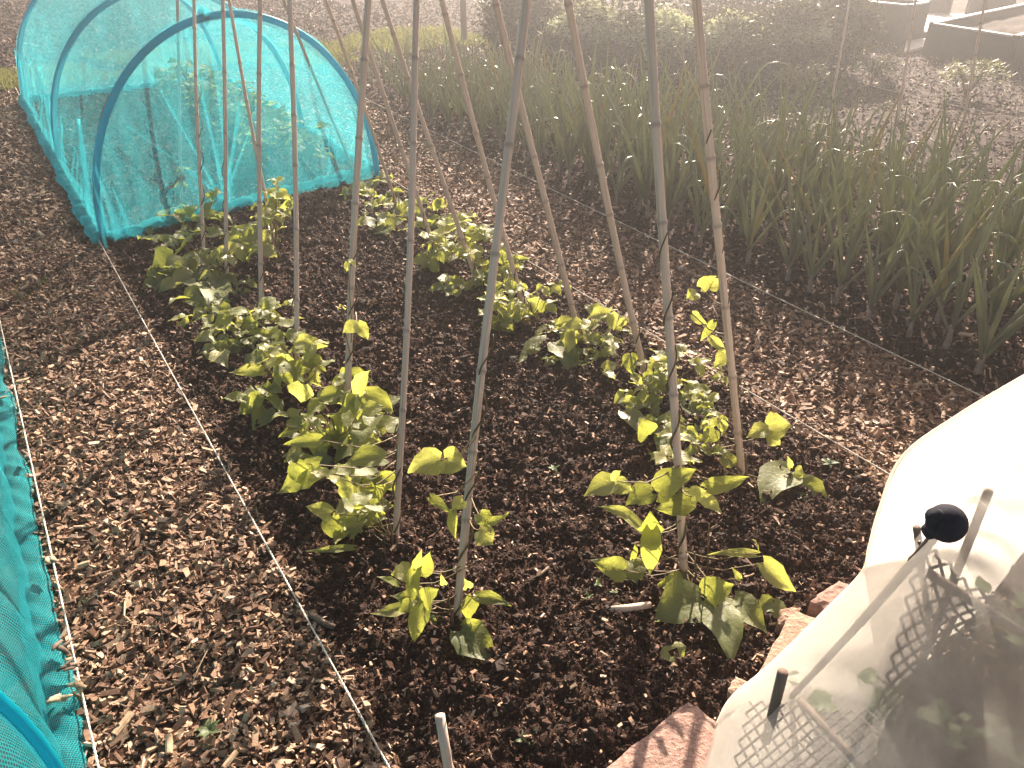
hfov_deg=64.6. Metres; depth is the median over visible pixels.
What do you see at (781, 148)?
onion plant
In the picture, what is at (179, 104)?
bamboo cane
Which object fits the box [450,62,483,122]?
onion plant
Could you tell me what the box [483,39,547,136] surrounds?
onion plant
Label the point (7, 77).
grass
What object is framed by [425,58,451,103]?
young leek
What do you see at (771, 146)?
onion plant
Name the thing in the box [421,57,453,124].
onion plant
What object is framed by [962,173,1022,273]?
onion plant
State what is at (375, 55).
young leek
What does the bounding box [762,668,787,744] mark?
cage cane
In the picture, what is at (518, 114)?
onion plant
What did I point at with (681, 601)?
bean plant
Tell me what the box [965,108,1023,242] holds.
onion plant
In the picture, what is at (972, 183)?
onion plant
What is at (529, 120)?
onion plant
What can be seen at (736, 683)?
brick
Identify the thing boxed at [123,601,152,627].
stick
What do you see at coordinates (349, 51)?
young leek
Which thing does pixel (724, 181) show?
onion plant
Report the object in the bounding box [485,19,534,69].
onion plant
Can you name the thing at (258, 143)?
bamboo cane
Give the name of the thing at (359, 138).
bamboo cane
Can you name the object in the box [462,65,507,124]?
onion plant
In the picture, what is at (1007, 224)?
onion plant
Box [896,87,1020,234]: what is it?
onion plant
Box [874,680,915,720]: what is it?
leafy plant
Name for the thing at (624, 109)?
onion plant
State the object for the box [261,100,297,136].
leafy plant
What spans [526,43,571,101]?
onion plant
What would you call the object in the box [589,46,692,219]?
onion plant
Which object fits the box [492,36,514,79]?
onion plant
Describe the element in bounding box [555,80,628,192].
onion plant
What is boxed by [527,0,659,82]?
shrub
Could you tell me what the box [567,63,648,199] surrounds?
onion plant
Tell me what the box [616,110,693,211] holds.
onion plant
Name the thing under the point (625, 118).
onion plant
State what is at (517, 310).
bean plant
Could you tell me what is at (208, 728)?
seedling
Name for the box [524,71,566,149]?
onion plant
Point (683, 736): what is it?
brick
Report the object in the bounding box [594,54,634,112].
onion plant
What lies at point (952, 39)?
raised bed
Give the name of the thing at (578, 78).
onion plant
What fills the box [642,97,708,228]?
onion plant
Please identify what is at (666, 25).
shrub
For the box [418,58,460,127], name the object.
onion plant
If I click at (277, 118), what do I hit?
leafy plant
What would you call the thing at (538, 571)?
loose straw
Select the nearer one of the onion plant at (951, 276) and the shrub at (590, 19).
the onion plant at (951, 276)
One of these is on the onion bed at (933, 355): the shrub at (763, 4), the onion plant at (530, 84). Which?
the onion plant at (530, 84)
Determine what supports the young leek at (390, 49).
on the onion bed at (933, 355)
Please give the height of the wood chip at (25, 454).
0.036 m
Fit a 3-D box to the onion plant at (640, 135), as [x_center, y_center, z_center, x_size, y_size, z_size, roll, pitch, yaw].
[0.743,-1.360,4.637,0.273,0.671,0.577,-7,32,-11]
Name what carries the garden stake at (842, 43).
on the dug ground at (958, 6)
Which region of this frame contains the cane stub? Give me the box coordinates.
[435,713,453,767]
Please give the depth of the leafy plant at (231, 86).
6.23 m
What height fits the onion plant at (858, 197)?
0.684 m
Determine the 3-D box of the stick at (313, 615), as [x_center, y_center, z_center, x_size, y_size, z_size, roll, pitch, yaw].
[-0.480,0.596,2.040,0.085,0.019,0.019,20,37,29]
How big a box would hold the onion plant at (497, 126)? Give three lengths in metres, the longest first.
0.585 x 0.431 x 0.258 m
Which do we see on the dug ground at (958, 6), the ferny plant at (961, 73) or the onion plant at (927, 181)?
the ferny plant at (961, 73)
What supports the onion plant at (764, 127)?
on the onion bed at (933, 355)
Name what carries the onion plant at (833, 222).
on the onion bed at (933, 355)
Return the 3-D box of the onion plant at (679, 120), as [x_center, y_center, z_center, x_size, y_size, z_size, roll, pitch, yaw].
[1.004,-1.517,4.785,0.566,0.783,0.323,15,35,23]
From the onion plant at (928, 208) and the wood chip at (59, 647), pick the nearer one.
the wood chip at (59, 647)
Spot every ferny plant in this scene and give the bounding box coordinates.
[771,60,829,94]
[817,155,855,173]
[847,51,903,84]
[937,57,1017,99]
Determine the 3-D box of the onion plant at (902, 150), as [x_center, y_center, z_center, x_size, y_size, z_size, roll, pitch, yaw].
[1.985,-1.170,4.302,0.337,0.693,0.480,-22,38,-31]
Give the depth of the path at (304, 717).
2.18 m
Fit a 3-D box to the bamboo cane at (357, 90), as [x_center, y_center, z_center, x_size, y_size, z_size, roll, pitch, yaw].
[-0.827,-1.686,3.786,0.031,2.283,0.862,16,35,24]
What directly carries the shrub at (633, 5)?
on the dug ground at (958, 6)
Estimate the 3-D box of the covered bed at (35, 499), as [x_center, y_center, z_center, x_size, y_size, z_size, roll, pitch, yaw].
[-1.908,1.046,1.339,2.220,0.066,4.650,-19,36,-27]
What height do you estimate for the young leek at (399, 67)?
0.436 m
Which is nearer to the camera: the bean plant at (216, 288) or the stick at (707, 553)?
the stick at (707, 553)
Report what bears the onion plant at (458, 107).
on the onion bed at (933, 355)
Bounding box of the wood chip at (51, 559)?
[44,555,58,563]
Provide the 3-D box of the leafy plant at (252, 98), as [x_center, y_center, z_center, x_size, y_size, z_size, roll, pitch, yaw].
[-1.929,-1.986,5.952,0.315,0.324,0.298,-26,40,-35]
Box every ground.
[0,0,478,94]
[9,10,999,577]
[335,0,1023,187]
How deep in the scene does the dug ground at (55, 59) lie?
10.22 m
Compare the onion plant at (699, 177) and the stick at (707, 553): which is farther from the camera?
the onion plant at (699, 177)
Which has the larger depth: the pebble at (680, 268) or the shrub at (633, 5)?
the shrub at (633, 5)
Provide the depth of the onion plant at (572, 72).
6.39 m
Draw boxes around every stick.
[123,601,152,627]
[190,632,216,687]
[307,610,335,629]
[539,566,549,575]
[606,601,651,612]
[687,523,709,576]
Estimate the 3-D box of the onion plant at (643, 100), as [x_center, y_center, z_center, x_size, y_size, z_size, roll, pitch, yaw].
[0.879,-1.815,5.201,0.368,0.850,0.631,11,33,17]
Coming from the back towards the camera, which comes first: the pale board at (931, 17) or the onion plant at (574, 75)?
the pale board at (931, 17)
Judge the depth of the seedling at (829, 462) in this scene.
2.59 m
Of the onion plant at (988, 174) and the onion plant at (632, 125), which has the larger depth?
the onion plant at (632, 125)
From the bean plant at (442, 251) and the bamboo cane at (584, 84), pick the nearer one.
the bamboo cane at (584, 84)
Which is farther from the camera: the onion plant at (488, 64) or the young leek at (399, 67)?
the young leek at (399, 67)
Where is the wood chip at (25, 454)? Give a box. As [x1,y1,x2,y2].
[20,450,29,460]
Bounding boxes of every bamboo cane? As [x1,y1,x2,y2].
[176,0,182,208]
[192,0,204,247]
[221,0,228,273]
[228,0,277,258]
[256,0,263,306]
[282,0,352,170]
[287,0,299,381]
[324,0,396,203]
[344,0,371,428]
[351,0,439,260]
[380,0,477,285]
[393,0,419,536]
[439,0,528,321]
[453,0,530,619]
[492,0,580,332]
[564,0,645,381]
[644,0,687,578]
[692,0,744,475]
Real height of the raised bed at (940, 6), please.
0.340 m
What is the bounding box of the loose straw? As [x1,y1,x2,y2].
[106,183,1023,767]
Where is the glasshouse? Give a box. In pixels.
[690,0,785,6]
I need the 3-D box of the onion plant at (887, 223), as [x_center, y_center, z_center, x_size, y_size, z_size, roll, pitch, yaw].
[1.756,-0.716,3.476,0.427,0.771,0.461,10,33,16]
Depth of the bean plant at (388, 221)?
4.39 m
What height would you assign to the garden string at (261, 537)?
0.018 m
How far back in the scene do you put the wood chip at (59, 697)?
1.80 m
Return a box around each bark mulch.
[0,241,402,767]
[227,66,986,488]
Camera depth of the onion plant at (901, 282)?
3.42 m
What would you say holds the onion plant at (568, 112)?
on the onion bed at (933, 355)
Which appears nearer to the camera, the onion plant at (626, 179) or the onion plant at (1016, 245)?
the onion plant at (1016, 245)
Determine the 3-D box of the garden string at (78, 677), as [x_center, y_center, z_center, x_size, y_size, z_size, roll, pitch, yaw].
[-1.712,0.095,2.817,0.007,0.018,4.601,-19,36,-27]
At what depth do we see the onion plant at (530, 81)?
6.31 m
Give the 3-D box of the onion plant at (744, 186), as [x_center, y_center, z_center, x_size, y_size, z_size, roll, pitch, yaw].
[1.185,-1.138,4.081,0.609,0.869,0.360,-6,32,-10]
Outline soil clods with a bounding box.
[104,182,1023,767]
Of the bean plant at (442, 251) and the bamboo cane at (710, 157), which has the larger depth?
the bean plant at (442, 251)
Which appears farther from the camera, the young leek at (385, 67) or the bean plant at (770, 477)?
the young leek at (385, 67)
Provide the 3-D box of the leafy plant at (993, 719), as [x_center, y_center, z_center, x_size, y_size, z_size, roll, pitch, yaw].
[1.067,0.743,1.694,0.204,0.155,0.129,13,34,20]
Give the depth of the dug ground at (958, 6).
7.09 m
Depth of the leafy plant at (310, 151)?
5.16 m
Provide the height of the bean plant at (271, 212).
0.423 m
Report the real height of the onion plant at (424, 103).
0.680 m
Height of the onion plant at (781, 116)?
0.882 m
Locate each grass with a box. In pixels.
[0,23,487,89]
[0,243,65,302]
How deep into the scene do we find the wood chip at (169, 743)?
1.75 m
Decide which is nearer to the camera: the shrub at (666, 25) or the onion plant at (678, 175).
the onion plant at (678, 175)
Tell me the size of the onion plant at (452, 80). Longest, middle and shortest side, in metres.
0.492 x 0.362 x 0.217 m
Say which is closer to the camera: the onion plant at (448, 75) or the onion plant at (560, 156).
the onion plant at (560, 156)
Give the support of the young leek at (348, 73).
on the onion bed at (933, 355)
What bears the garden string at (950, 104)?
on the dug ground at (958, 6)
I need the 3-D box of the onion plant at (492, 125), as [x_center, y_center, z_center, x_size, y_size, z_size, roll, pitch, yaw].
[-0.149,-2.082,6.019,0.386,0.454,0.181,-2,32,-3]
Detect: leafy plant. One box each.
[151,66,188,104]
[166,57,201,93]
[181,80,220,118]
[191,64,228,100]
[198,73,230,106]
[209,98,249,142]
[214,81,254,113]
[227,89,268,132]
[233,121,280,168]
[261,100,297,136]
[261,108,304,157]
[280,121,332,170]
[788,670,883,767]
[857,667,955,735]
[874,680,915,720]
[943,712,1011,767]
[974,706,1023,767]
[975,576,1023,646]
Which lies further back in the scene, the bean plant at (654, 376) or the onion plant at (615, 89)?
the onion plant at (615, 89)
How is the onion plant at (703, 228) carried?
on the onion bed at (933, 355)
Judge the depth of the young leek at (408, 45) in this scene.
8.54 m
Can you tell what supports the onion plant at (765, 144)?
on the onion bed at (933, 355)
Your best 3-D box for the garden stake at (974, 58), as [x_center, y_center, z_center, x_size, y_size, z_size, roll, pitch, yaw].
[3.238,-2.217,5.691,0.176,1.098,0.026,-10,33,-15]
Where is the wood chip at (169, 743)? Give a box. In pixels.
[165,733,172,755]
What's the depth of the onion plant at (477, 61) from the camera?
6.82 m
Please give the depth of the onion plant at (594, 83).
5.65 m
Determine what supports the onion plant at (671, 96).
on the onion bed at (933, 355)
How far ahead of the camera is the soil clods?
2.37 m
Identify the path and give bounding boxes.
[0,99,89,251]
[0,243,374,767]
[230,71,1023,560]
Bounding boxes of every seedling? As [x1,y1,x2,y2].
[195,717,220,739]
[514,730,530,744]
[548,465,559,472]
[584,591,592,599]
[594,577,601,587]
[821,458,838,467]
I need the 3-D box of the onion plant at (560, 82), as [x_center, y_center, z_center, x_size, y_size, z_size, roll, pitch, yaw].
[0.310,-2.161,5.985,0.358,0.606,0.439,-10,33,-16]
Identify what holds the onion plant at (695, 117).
on the onion bed at (933, 355)
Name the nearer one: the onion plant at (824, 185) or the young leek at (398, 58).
the onion plant at (824, 185)
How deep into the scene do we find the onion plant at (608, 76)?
5.97 m
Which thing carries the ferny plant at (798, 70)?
on the dug ground at (958, 6)
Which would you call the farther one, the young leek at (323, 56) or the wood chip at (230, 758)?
the young leek at (323, 56)
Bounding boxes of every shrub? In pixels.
[469,0,565,65]
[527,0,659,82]
[553,0,716,48]
[604,0,726,87]
[671,0,797,90]
[672,0,786,44]
[740,0,841,86]
[789,0,892,74]
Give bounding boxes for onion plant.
[369,34,407,111]
[387,51,439,113]
[391,29,439,119]
[410,34,448,98]
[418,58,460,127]
[419,11,476,92]
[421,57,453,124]
[422,39,460,113]
[423,26,491,92]
[428,58,468,114]
[429,60,469,100]
[430,68,465,134]
[449,47,505,135]
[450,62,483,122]
[454,24,489,92]
[458,32,503,100]
[460,56,511,148]
[462,33,502,96]
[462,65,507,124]
[462,76,509,145]
[466,39,514,104]
[467,74,511,132]
[476,39,532,103]
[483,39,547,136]
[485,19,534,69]
[486,40,528,88]
[488,34,532,86]
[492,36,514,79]
[494,66,537,154]
[496,55,551,143]
[498,87,564,161]
[503,42,548,130]
[514,18,546,91]
[518,95,559,165]
[521,56,565,116]
[521,83,579,158]
[523,44,540,115]
[523,65,542,113]
[524,60,588,139]
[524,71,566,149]
[525,50,568,121]
[526,37,566,90]
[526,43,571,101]
[528,62,579,167]
[530,76,589,137]
[533,64,587,101]
[536,44,617,184]
[536,62,600,174]
[538,31,640,172]
[539,52,576,107]
[551,39,639,174]
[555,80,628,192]
[557,57,638,111]
[558,47,600,108]
[559,76,615,129]
[560,42,602,119]
[561,56,597,111]
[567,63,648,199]
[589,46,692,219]
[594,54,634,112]
[594,58,649,163]
[594,65,623,116]
[594,65,625,97]
[595,55,672,190]
[598,41,661,131]
[599,92,683,183]
[600,131,667,205]
[604,67,672,165]
[612,51,647,114]
[613,30,679,123]
[616,55,713,179]
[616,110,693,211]
[626,61,728,171]
[629,78,688,175]
[636,69,696,124]
[637,31,691,143]
[640,97,694,193]
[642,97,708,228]
[657,27,729,155]
[658,61,709,131]
[659,90,740,216]
[661,70,717,166]
[666,75,733,140]
[669,136,761,247]
[675,62,726,126]
[676,35,786,154]
[679,143,740,236]
[682,107,794,255]
[682,113,740,199]
[683,106,760,222]
[685,99,729,160]
[686,70,811,235]
[687,106,738,196]
[707,115,807,264]
[718,92,789,182]
[721,74,796,207]
[727,55,773,171]
[728,88,792,192]
[730,108,830,217]
[734,47,832,183]
[735,63,829,227]
[741,58,809,155]
[742,144,859,281]
[744,118,879,258]
[744,119,829,243]
[751,96,829,173]
[768,65,879,197]
[775,156,862,218]
[777,145,893,268]
[785,183,884,292]
[786,90,860,211]
[788,102,863,236]
[789,90,853,172]
[810,74,907,225]
[813,81,899,196]
[817,136,932,304]
[818,128,913,261]
[837,115,921,275]
[843,96,945,226]
[851,123,991,309]
[857,117,898,198]
[863,197,935,320]
[873,91,977,243]
[873,185,1006,337]
[875,99,1003,221]
[876,137,988,287]
[876,141,983,271]
[879,156,1001,284]
[892,137,1023,349]
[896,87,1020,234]
[899,122,1018,324]
[900,86,1023,292]
[908,144,1009,251]
[924,102,1021,233]
[954,148,1020,253]
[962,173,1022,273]
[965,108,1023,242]
[966,186,1023,299]
[966,198,1023,317]
[971,251,1023,375]
[987,215,1023,334]
[988,130,1023,278]
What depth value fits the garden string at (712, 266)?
3.72 m
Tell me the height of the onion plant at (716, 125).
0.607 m
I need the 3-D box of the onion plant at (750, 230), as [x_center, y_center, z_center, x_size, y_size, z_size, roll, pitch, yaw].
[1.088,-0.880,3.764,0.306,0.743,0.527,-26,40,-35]
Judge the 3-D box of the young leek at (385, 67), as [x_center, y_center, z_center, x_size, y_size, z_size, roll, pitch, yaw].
[-1.139,-2.925,7.433,0.190,0.394,0.182,-27,41,-36]
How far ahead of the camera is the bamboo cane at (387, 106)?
3.55 m
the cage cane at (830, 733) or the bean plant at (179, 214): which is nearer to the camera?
the cage cane at (830, 733)
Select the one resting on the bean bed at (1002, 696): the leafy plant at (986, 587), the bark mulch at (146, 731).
the leafy plant at (986, 587)
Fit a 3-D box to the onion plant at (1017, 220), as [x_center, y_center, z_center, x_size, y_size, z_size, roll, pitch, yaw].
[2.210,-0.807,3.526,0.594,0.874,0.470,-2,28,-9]
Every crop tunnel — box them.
[0,338,86,767]
[17,0,379,243]
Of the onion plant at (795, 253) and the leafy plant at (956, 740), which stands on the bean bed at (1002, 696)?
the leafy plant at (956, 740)
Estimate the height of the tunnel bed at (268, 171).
0.063 m
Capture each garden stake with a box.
[830,0,850,103]
[897,0,916,120]
[960,0,986,136]
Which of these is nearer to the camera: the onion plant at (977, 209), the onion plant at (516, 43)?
the onion plant at (977, 209)
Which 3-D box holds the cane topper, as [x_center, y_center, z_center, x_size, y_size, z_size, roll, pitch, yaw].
[0.496,0.162,0.931,0.050,0.050,0.045,0,32,0]
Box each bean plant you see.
[137,38,239,248]
[142,81,276,291]
[167,162,256,326]
[193,259,304,367]
[222,294,373,429]
[231,176,292,262]
[272,229,399,464]
[276,423,400,552]
[339,152,403,215]
[358,178,477,238]
[371,334,510,659]
[413,211,493,272]
[429,229,528,296]
[477,268,571,332]
[519,299,638,378]
[584,232,795,663]
[614,316,727,464]
[654,130,827,505]
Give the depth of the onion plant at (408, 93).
6.45 m
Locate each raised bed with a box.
[860,0,930,45]
[921,3,1023,71]
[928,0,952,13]
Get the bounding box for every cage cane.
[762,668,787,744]
[789,538,936,698]
[797,697,865,767]
[878,488,993,763]
[883,614,957,767]
[912,525,934,645]
[925,569,1023,638]
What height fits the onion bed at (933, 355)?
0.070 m
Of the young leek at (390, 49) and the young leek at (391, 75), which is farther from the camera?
the young leek at (390, 49)
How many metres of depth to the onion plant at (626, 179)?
4.60 m
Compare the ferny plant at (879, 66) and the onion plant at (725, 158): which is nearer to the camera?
the onion plant at (725, 158)
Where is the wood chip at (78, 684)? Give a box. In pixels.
[67,678,86,694]
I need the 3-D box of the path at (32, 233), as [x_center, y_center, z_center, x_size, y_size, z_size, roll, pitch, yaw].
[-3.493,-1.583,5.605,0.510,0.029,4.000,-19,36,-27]
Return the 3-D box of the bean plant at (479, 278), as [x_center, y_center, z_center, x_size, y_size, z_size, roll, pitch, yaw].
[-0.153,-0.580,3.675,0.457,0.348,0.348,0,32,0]
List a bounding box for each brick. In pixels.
[607,702,715,767]
[727,676,746,699]
[758,610,814,672]
[774,607,799,634]
[806,581,847,617]
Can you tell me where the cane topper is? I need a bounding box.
[921,503,968,542]
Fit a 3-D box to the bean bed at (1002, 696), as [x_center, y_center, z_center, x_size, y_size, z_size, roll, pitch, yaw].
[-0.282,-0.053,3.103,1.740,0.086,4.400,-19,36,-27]
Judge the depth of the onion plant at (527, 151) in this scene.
5.32 m
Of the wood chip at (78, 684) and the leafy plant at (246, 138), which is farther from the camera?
the leafy plant at (246, 138)
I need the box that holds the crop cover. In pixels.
[706,374,1023,767]
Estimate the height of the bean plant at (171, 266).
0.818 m
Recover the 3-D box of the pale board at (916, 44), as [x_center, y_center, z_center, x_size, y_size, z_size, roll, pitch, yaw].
[5.005,-4.071,9.569,2.339,0.030,0.304,-26,40,-35]
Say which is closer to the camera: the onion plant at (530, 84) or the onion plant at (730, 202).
the onion plant at (730, 202)
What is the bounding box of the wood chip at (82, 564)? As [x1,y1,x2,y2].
[77,560,89,568]
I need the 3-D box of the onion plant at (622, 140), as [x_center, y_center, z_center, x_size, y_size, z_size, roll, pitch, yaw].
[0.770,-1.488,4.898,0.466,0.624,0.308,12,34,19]
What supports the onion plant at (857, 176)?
on the onion bed at (933, 355)
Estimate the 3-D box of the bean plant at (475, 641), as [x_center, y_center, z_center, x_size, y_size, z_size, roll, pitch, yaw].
[-0.100,0.314,1.881,0.408,0.713,0.304,-24,39,-34]
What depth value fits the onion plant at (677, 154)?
4.48 m
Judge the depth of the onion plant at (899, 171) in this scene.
4.08 m
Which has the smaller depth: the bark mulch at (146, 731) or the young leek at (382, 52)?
the bark mulch at (146, 731)
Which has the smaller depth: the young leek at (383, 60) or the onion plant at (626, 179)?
the onion plant at (626, 179)
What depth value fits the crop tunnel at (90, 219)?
4.91 m
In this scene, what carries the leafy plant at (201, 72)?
on the tunnel bed at (268, 171)
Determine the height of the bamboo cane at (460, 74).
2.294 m
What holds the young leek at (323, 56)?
on the onion bed at (933, 355)
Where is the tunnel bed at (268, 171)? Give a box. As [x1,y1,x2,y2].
[34,85,379,230]
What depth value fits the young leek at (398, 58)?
7.96 m
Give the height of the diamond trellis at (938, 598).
0.376 m
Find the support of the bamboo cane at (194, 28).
on the bean bed at (1002, 696)
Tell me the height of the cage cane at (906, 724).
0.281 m
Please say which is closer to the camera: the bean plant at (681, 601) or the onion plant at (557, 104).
the bean plant at (681, 601)
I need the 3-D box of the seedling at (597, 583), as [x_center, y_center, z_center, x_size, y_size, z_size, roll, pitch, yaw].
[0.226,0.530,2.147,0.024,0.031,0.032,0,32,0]
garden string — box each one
[0,321,98,767]
[15,87,389,767]
[270,51,983,396]
[392,180,889,474]
[871,85,1023,119]
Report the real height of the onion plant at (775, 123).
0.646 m
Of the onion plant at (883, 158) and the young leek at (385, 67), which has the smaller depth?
the onion plant at (883, 158)
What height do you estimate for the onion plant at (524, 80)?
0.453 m
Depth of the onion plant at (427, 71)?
6.60 m
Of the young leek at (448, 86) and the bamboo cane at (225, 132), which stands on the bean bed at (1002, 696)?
the bamboo cane at (225, 132)
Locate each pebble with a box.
[652,644,658,652]
[677,266,683,271]
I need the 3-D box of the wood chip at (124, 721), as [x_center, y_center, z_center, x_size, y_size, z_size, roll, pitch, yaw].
[-0.861,0.752,1.795,0.018,0.015,0.055,12,34,18]
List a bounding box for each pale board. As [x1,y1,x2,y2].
[903,38,924,53]
[924,13,963,29]
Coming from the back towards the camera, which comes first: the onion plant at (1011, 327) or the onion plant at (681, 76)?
the onion plant at (681, 76)
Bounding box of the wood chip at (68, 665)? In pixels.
[57,659,79,671]
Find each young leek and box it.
[316,47,332,72]
[318,37,329,68]
[325,35,345,65]
[338,46,344,67]
[343,41,355,77]
[343,42,353,63]
[360,47,380,88]
[369,39,381,73]
[373,39,389,67]
[375,49,394,83]
[378,37,385,78]
[378,47,394,97]
[380,63,387,92]
[385,52,395,87]
[387,40,393,59]
[390,61,410,106]
[393,41,403,71]
[396,51,403,85]
[398,31,421,69]
[401,22,411,53]
[402,32,411,56]
[418,83,435,117]
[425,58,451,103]
[432,74,455,120]
[433,40,444,71]
[435,36,446,66]
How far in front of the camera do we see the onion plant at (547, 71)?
6.46 m
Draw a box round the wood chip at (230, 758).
[221,750,238,767]
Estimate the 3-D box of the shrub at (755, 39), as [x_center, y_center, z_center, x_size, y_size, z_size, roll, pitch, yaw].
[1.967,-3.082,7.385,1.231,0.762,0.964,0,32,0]
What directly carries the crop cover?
on the bean bed at (1002, 696)
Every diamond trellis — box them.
[733,700,880,767]
[873,540,996,724]
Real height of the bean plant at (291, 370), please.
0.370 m
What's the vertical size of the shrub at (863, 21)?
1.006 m
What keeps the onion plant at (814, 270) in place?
on the onion bed at (933, 355)
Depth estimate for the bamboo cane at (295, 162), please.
2.89 m
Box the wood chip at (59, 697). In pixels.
[46,693,72,704]
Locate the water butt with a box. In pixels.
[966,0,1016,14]
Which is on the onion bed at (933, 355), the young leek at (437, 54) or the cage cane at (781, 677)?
the young leek at (437, 54)
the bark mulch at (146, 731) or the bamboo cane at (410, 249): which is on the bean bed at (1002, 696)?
the bamboo cane at (410, 249)
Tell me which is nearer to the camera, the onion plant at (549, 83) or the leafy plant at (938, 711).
the leafy plant at (938, 711)
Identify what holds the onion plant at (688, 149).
on the onion bed at (933, 355)
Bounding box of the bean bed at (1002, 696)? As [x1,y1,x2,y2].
[108,184,1023,767]
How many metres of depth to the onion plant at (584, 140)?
5.07 m
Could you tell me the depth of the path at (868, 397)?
3.51 m
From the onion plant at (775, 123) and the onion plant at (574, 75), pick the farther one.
the onion plant at (574, 75)
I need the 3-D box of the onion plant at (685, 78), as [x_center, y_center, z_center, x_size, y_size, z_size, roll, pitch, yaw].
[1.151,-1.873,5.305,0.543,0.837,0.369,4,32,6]
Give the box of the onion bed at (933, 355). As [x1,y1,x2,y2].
[289,47,1023,397]
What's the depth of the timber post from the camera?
9.43 m
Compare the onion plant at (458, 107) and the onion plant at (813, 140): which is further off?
the onion plant at (458, 107)
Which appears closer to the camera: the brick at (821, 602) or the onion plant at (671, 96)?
the brick at (821, 602)
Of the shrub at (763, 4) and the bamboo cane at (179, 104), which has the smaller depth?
the bamboo cane at (179, 104)
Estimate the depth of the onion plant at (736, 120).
5.03 m
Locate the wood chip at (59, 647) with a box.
[51,638,72,653]
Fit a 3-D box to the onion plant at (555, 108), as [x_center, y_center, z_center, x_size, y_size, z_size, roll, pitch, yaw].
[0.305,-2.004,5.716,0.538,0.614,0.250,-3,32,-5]
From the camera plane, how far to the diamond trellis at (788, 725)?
1.52 m
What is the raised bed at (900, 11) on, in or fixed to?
on the dug ground at (958, 6)
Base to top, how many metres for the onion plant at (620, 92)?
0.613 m
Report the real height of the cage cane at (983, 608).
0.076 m
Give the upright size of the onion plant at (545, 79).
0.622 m
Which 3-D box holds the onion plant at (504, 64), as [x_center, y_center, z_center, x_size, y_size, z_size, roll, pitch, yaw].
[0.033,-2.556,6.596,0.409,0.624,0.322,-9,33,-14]
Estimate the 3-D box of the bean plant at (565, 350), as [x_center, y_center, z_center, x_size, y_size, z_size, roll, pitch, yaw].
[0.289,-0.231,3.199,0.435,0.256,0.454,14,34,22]
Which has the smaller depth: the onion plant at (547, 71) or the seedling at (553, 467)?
the seedling at (553, 467)
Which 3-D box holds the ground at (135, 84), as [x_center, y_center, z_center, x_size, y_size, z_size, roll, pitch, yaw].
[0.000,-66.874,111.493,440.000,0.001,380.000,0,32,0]
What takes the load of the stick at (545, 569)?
on the bean bed at (1002, 696)
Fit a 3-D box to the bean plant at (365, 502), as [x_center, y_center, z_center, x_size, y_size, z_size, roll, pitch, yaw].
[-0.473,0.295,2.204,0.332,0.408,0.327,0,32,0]
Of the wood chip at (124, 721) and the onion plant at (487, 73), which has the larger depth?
the onion plant at (487, 73)
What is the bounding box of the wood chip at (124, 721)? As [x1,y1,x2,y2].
[111,711,134,735]
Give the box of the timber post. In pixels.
[460,0,466,41]
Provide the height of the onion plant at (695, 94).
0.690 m
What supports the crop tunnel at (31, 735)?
on the covered bed at (35, 499)
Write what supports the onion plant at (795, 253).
on the onion bed at (933, 355)
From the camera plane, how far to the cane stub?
1.63 m
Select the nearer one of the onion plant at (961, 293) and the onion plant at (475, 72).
the onion plant at (961, 293)
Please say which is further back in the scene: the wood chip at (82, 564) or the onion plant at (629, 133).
the onion plant at (629, 133)
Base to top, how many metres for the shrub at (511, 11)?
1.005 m
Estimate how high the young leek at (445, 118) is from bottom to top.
0.383 m
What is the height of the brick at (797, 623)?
0.089 m
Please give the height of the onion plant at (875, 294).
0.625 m
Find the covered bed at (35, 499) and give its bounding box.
[0,327,96,767]
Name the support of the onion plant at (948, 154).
on the onion bed at (933, 355)
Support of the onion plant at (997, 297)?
on the onion bed at (933, 355)
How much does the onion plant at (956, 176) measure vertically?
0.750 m
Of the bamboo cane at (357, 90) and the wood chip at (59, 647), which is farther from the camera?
the bamboo cane at (357, 90)

